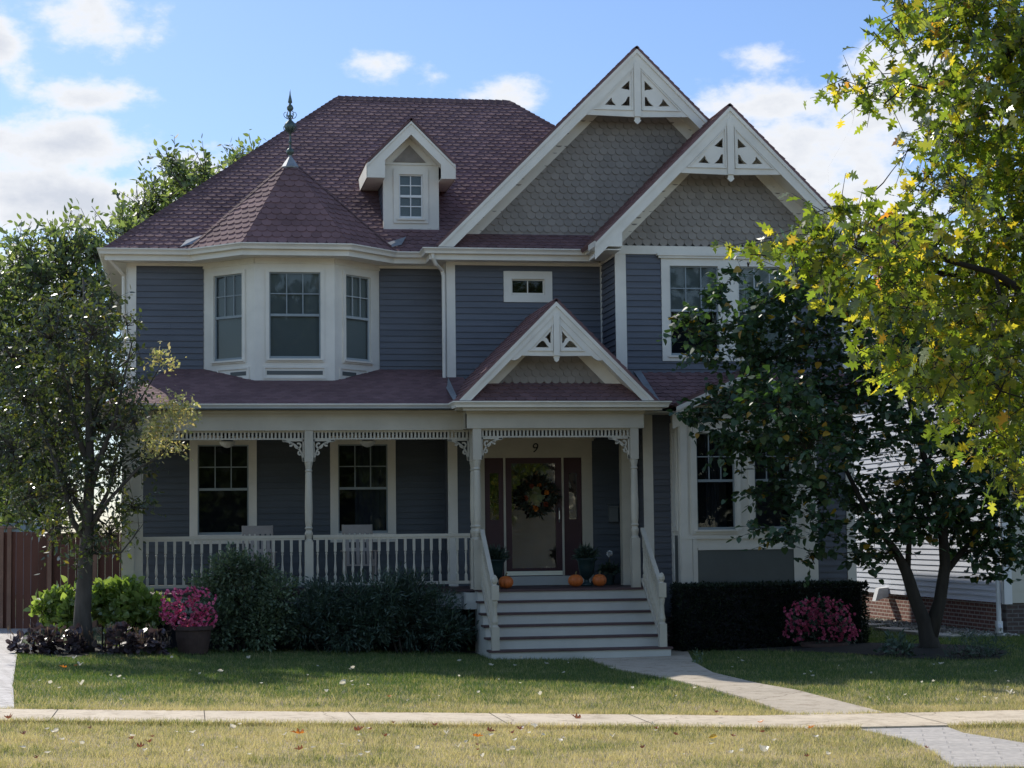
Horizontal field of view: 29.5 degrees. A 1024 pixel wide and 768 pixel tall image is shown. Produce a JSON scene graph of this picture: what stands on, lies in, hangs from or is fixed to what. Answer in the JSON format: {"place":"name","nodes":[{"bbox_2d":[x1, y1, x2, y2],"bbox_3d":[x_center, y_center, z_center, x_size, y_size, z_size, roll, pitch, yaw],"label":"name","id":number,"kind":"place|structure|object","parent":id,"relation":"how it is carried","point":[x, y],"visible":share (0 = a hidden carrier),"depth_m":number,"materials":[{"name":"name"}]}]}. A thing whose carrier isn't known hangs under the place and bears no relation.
{"place":"outdoors","nodes":[
{"label":"outdoors","id":0,"kind":"place"},
{"bbox_2d":[0,619,30,708],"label":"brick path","id":1,"kind":"structure","parent":0,"point":[7,662],"depth_m":26.50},
{"bbox_2d":[22,644,477,656],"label":"planting bed soil","id":2,"kind":"structure","parent":0,"point":[64,653],"depth_m":30.03,"materials":[{"name":"brown soil"}]},
{"bbox_2d":[5,622,89,653],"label":"coral bells plant","id":3,"kind":"object","parent":2,"relation":"on","point":[48,641],"visible":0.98,"depth_m":29.81,"materials":[{"name":"purple plant"}]},
{"bbox_2d":[23,574,173,649],"bbox_3d":[-6.598,3.665,31.125,2.436,1.267,0.771,0,-4,-9],"label":"hydrangea shrub","id":4,"kind":"object","parent":2,"relation":"on","point":[135,603],"visible":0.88,"depth_m":31.07,"materials":[{"name":"green plant"}]},
{"bbox_2d":[0,270,201,652],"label":"lawn tree","id":5,"kind":"object","parent":2,"relation":"on","point":[88,518],"visible":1,"depth_m":30.47,"materials":[{"name":"green plant"}]},
{"bbox_2d":[89,621,171,655],"bbox_3d":[-5.893,3.966,30.001,1.281,0.626,0.844,0,-4,-9],"label":"coral bells plant","id":6,"kind":"object","parent":2,"relation":"on","point":[134,644],"visible":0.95,"depth_m":29.93,"materials":[{"name":"purple plant"}]},
{"bbox_2d":[0,546,1023,767],"bbox_3d":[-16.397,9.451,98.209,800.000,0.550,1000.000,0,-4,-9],"label":"lawn ground","id":7,"kind":"structure","parent":0,"point":[99,637],"depth_m":22.34,"materials":[{"name":"green plant"}]},
{"bbox_2d":[0,445,43,572],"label":"distant house","id":8,"kind":"structure","parent":7,"relation":"on","point":[23,527],"depth_m":58.19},
{"bbox_2d":[0,526,120,628],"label":"wooden fence","id":9,"kind":"object","parent":7,"relation":"on","point":[18,588],"visible":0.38,"depth_m":37.42,"materials":[{"name":"brown wood"}]},
{"bbox_2d":[0,197,125,561],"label":"maple tree","id":10,"kind":"object","parent":7,"relation":"on","point":[33,272],"visible":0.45,"depth_m":44.05,"materials":[{"name":"green plant"}]},
{"bbox_2d":[99,133,227,268],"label":"maple tree","id":11,"kind":"object","parent":7,"relation":"on","point":[183,181],"visible":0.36,"depth_m":51.43,"materials":[{"name":"green plant"}]},
{"bbox_2d":[156,585,219,654],"bbox_3d":[-5.084,3.699,30.478,1.012,1.090,0.628,0,-4,-9],"label":"flower pot","id":12,"kind":"object","parent":7,"relation":"on","point":[191,638],"visible":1,"depth_m":30.35,"materials":[{"name":"ceramic"}]},
{"bbox_2d":[217,129,265,169],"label":"maple tree","id":13,"kind":"object","parent":7,"relation":"on","point":[235,156],"visible":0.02,"depth_m":56.06,"materials":[{"name":"green plant"}]},
{"bbox_2d":[183,541,308,652],"bbox_3d":[-4.267,3.464,31.353,2.056,1.881,1.215,0,-4,-9],"label":"viburnum shrub","id":14,"kind":"object","parent":7,"relation":"on","point":[253,612],"visible":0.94,"depth_m":31.16,"materials":[{"name":"green plant"}]},
{"bbox_2d":[291,728,304,733],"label":"fallen leaf","id":15,"kind":"object","parent":7,"relation":"on","point":[299,732],"visible":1,"depth_m":17.70,"materials":[{"name":"orange plant"}]},
{"bbox_2d":[276,568,400,653],"bbox_3d":[-2.819,3.715,31.504,2.091,1.475,1.161,0,-4,-9],"label":"yew shrub","id":16,"kind":"object","parent":7,"relation":"on","point":[324,617],"visible":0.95,"depth_m":31.33,"materials":[{"name":"green plant"}]},
{"bbox_2d":[339,679,345,684],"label":"fallen leaf","id":17,"kind":"object","parent":7,"relation":"on","point":[343,682],"visible":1,"depth_m":23.70,"materials":[{"name":"white plant"}]},
{"bbox_2d":[352,726,363,730],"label":"fallen leaf","id":18,"kind":"object","parent":7,"relation":"on","point":[357,728],"visible":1,"depth_m":17.89,"materials":[{"name":"brown plant"}]},
{"bbox_2d":[349,562,478,654],"bbox_3d":[-1.589,3.678,31.716,2.189,1.607,1.403,0,-4,-9],"label":"yew shrub","id":19,"kind":"object","parent":7,"relation":"on","point":[396,603],"visible":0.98,"depth_m":31.60,"materials":[{"name":"green plant"}]},
{"bbox_2d":[94,46,878,659],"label":"house","id":20,"kind":"structure","parent":7,"relation":"on","point":[474,304],"depth_m":34.28,"materials":[{"name":"paint"}]},
{"bbox_2d":[189,437,256,543],"bbox_3d":[-5.143,1.896,34.550,1.174,1.886,0.665,0,-4,-9],"label":"window","id":21,"kind":"structure","parent":20,"relation":"in","point":[223,481],"depth_m":34.82,"materials":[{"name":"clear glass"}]},
{"bbox_2d":[211,269,245,364],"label":"window","id":22,"kind":"structure","parent":20,"relation":"in","point":[228,288],"depth_m":34.20,"materials":[{"name":"white glass"}]},
{"bbox_2d":[195,433,262,447],"bbox_3d":[-4.848,0.814,33.210,1.206,0.560,1.209,0,-4,-9],"label":"ceiling fan","id":23,"kind":"object","parent":20,"relation":"hanging from","point":[227,443],"visible":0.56,"depth_m":33.09,"materials":[{"name":"white metal"}]},
{"bbox_2d":[241,525,276,566],"bbox_3d":[-4.326,2.962,33.116,0.610,1.099,0.866,0,-4,-9],"label":"rocking chair","id":24,"kind":"object","parent":20,"relation":"on","point":[257,530],"visible":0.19,"depth_m":33.47,"materials":[{"name":"white wood"}]},
{"bbox_2d":[266,268,323,361],"bbox_3d":[-3.789,-1.199,33.889,1.015,1.635,0.135,0,-4,-9],"label":"window","id":25,"kind":"structure","parent":20,"relation":"in","point":[294,297],"depth_m":33.94,"materials":[{"name":"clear glass"}]},
{"bbox_2d":[342,270,373,365],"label":"window","id":26,"kind":"structure","parent":20,"relation":"in","point":[357,288],"depth_m":34.58,"materials":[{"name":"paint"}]},
{"bbox_2d":[340,524,377,588],"bbox_3d":[-2.627,2.964,33.400,0.610,1.099,0.866,0,-4,-9],"label":"rocking chair","id":27,"kind":"object","parent":20,"relation":"on","point":[356,529],"visible":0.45,"depth_m":33.67,"materials":[{"name":"white wood"}]},
{"bbox_2d":[330,437,395,541],"bbox_3d":[-2.706,1.899,34.956,1.171,1.886,0.665,0,-4,-9],"label":"window","id":28,"kind":"structure","parent":20,"relation":"in","point":[362,479],"depth_m":34.81,"materials":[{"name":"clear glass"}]},
{"bbox_2d":[331,432,401,446],"bbox_3d":[-2.509,0.818,33.617,1.222,0.560,1.176,0,-4,-9],"label":"ceiling fan","id":29,"kind":"object","parent":20,"relation":"hanging from","point":[367,443],"visible":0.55,"depth_m":33.48,"materials":[{"name":"white metal"}]},
{"bbox_2d":[393,169,427,223],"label":"window","id":30,"kind":"structure","parent":20,"relation":"in","point":[407,183],"depth_m":35.43,"materials":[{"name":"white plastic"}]},
{"bbox_2d":[488,543,510,586],"bbox_3d":[-0.297,3.099,33.374,0.591,0.785,0.564,0,-4,-9],"label":"urn planter","id":31,"kind":"object","parent":20,"relation":"on","point":[498,557],"visible":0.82,"depth_m":33.28,"materials":[{"name":"ceramic"}]},
{"bbox_2d":[498,572,512,587],"bbox_3d":[-0.104,3.274,32.368,0.247,0.264,0.249,0,-4,-9],"label":"pumpkin","id":32,"kind":"object","parent":20,"relation":"on","point":[505,581],"visible":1,"depth_m":32.28,"materials":[{"name":"orange food"}]},
{"bbox_2d":[503,271,551,301],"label":"window","id":33,"kind":"structure","parent":20,"relation":"in","point":[519,286],"depth_m":34.91,"materials":[{"name":"paint"}]},
{"bbox_2d":[505,458,562,575],"bbox_3d":[0.392,2.343,34.590,1.017,2.140,0.114,0,-4,-9],"label":"door","id":34,"kind":"structure","parent":20,"relation":"in","point":[534,545],"depth_m":34.61,"materials":[{"name":"paint"}]},
{"bbox_2d":[514,471,561,518],"bbox_3d":[0.451,1.978,34.511,0.905,0.886,0.183,0,-4,-9],"label":"door wreath","id":35,"kind":"object","parent":20,"relation":"attached to","point":[551,499],"depth_m":34.51,"materials":[{"name":"green plant"}]},
{"bbox_2d":[568,571,582,586],"bbox_3d":[1.074,3.298,32.867,0.254,0.264,0.256,0,-4,-9],"label":"pumpkin","id":36,"kind":"object","parent":20,"relation":"on","point":[575,580],"visible":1,"depth_m":32.78,"materials":[{"name":"orange food"}]},
{"bbox_2d":[571,541,601,585],"bbox_3d":[1.287,3.101,33.622,0.571,0.780,0.588,2,-5,-28],"label":"urn planter","id":37,"kind":"object","parent":20,"relation":"on","point":[584,557],"visible":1,"depth_m":33.53,"materials":[{"name":"ceramic"}]},
{"bbox_2d":[592,571,606,585],"bbox_3d":[1.480,3.299,32.935,0.236,0.264,0.238,0,-4,-9],"label":"pumpkin","id":38,"kind":"object","parent":20,"relation":"on","point":[599,579],"visible":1,"depth_m":32.85,"materials":[{"name":"orange food"}]},
{"bbox_2d":[597,550,620,584],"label":"potted plant","id":39,"kind":"object","parent":20,"relation":"on","point":[613,569],"visible":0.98,"depth_m":34.11,"materials":[{"name":"plant"}]},
{"bbox_2d":[607,504,618,521],"bbox_3d":[1.812,2.300,34.751,0.181,0.326,0.130,0,-4,-9],"label":"mailbox","id":40,"kind":"object","parent":20,"relation":"attached to","point":[612,512],"visible":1,"depth_m":34.71,"materials":[{"name":"paint"}]},
{"bbox_2d":[670,427,706,530],"bbox_3d":[3.102,1.643,33.590,0.641,1.796,0.360,0,-4,-9],"label":"window","id":41,"kind":"structure","parent":20,"relation":"in","point":[701,439],"depth_m":33.51,"materials":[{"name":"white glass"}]},
{"bbox_2d":[661,258,727,360],"bbox_3d":[3.157,-1.282,34.405,1.179,1.812,0.665,0,-4,-9],"label":"window","id":42,"kind":"structure","parent":20,"relation":"in","point":[682,279],"depth_m":34.21,"materials":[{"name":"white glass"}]},
{"bbox_2d":[690,426,741,534],"bbox_3d":[3.449,1.670,33.612,0.880,1.856,0.665,0,-4,-9],"label":"window","id":43,"kind":"structure","parent":20,"relation":"in","point":[733,481],"depth_m":33.39,"materials":[{"name":"white glass"}]},
{"bbox_2d":[730,259,795,360],"bbox_3d":[4.432,-1.301,34.352,1.190,1.812,0.140,0,-4,-9],"label":"window","id":44,"kind":"structure","parent":20,"relation":"in","point":[765,278],"depth_m":34.40,"materials":[{"name":"paint"}]},
{"bbox_2d":[747,426,798,533],"bbox_3d":[4.457,1.672,33.780,0.872,1.856,0.665,0,-4,-9],"label":"window","id":45,"kind":"structure","parent":20,"relation":"in","point":[751,473],"depth_m":33.48,"materials":[{"name":"white glass"}]},
{"bbox_2d":[0,704,1023,731],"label":"lawn edge grass","id":46,"kind":"structure","parent":7,"relation":"on","point":[725,726],"depth_m":19.59,"materials":[{"name":"green plant"}]},
{"bbox_2d":[692,649,702,662],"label":"plant","id":47,"kind":"object","parent":7,"relation":"on","point":[694,660],"visible":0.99,"depth_m":29.25,"materials":[{"name":"green plant"}]},
{"bbox_2d":[587,650,880,713],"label":"front walk","id":48,"kind":"structure","parent":7,"relation":"on","point":[679,665],"depth_m":25.38,"materials":[{"name":"concrete"}]},
{"bbox_2d":[759,745,768,751],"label":"fallen leaf","id":49,"kind":"object","parent":7,"relation":"on","point":[763,748],"visible":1,"depth_m":16.75,"materials":[{"name":"white plant"}]},
{"bbox_2d":[710,0,1023,515],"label":"oak tree","id":50,"kind":"object","parent":7,"relation":"on","point":[895,290],"visible":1,"depth_m":17.67,"materials":[{"name":"green plant"}]},
{"bbox_2d":[867,623,884,627],"bbox_3d":[7.107,4.800,38.578,0.547,0.075,1.144,0,-4,-9],"label":"flat stone","id":51,"kind":"object","parent":7,"relation":"on","point":[873,624],"visible":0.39,"depth_m":38.24,"materials":[{"name":"grey stone"}]},
{"bbox_2d":[874,627,908,631],"bbox_3d":[7.277,4.670,36.868,0.567,0.075,1.126,0,-4,-9],"label":"flat stone","id":52,"kind":"object","parent":7,"relation":"on","point":[890,629],"visible":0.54,"depth_m":36.71,"materials":[{"name":"grey stone"}]},
{"bbox_2d":[900,630,917,634],"bbox_3d":[7.536,4.568,35.588,0.571,0.075,0.992,0,-4,-9],"label":"flat stone","id":53,"kind":"object","parent":7,"relation":"on","point":[913,632],"visible":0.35,"depth_m":35.55,"materials":[{"name":"grey stone"}]},
{"bbox_2d":[851,214,1023,634],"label":"neighbour house","id":54,"kind":"structure","parent":7,"relation":"on","point":[993,604],"depth_m":37.78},
{"bbox_2d":[861,727,1023,767],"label":"parkway pavers","id":55,"kind":"object","parent":7,"relation":"on","point":[956,747],"visible":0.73,"depth_m":18.04,"materials":[{"name":"grey concrete"}]},
{"bbox_2d":[938,633,960,637],"bbox_3d":[7.630,4.473,34.402,0.573,0.075,0.866,0,-4,-9],"label":"flat stone","id":56,"kind":"object","parent":7,"relation":"on","point":[945,635],"visible":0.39,"depth_m":34.09,"materials":[{"name":"grey stone"}]},
{"bbox_2d":[0,709,1023,728],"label":"sidewalk","id":57,"kind":"structure","parent":0,"point":[896,720],"depth_m":20.14,"materials":[{"name":"concrete"}]},
{"bbox_2d":[52,709,946,723],"bbox_3d":[1.368,3.421,20.152,12.111,0.226,1.469,0,-4,-6],"label":"sidewalk joint groove","id":58,"kind":"object","parent":57,"relation":"on","point":[356,721],"visible":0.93,"depth_m":20.00},
{"bbox_2d":[0,0,1023,536],"label":"sky","id":59,"kind":"structure","parent":0,"point":[88,87],"materials":[{"name":"blue"}]},
{"bbox_2d":[714,643,1006,659],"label":"side bed soil","id":60,"kind":"structure","parent":0,"point":[866,648],"depth_m":30.29,"materials":[{"name":"brown soil"}]},
{"bbox_2d":[668,578,870,651],"bbox_3d":[4.362,3.907,32.731,3.371,1.242,0.939,0,-4,-9],"label":"clipped hedge","id":61,"kind":"object","parent":60,"relation":"on","point":[709,616],"visible":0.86,"depth_m":32.38,"materials":[{"name":"green plant"}]},
{"bbox_2d":[780,592,860,647],"bbox_3d":[5.073,3.862,31.831,1.378,0.898,0.803,0,-4,-9],"label":"flowering bush","id":62,"kind":"object","parent":60,"relation":"on","point":[809,611],"visible":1,"depth_m":31.74,"materials":[{"name":"plant"}]},
{"bbox_2d":[656,254,1023,647],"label":"redbud tree","id":63,"kind":"object","parent":60,"relation":"on","point":[952,512],"visible":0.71,"depth_m":30.42,"materials":[{"name":"green plant"}]},
{"bbox_2d":[873,628,924,656],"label":"shrub","id":64,"kind":"object","parent":60,"relation":"on","point":[906,646],"visible":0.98,"depth_m":29.26,"materials":[{"name":"green plant"}]},
{"bbox_2d":[940,625,1021,658],"bbox_3d":[7.000,3.885,29.036,1.288,0.566,0.759,0,-4,-9],"label":"shrub","id":65,"kind":"object","parent":60,"relation":"on","point":[988,652],"visible":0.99,"depth_m":28.97,"materials":[{"name":"green plant"}]},
{"bbox_2d":[866,617,1019,637],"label":"gravel","id":66,"kind":"structure","parent":0,"point":[906,624],"depth_m":36.63,"materials":[{"name":"grey gravel"}]}
]}

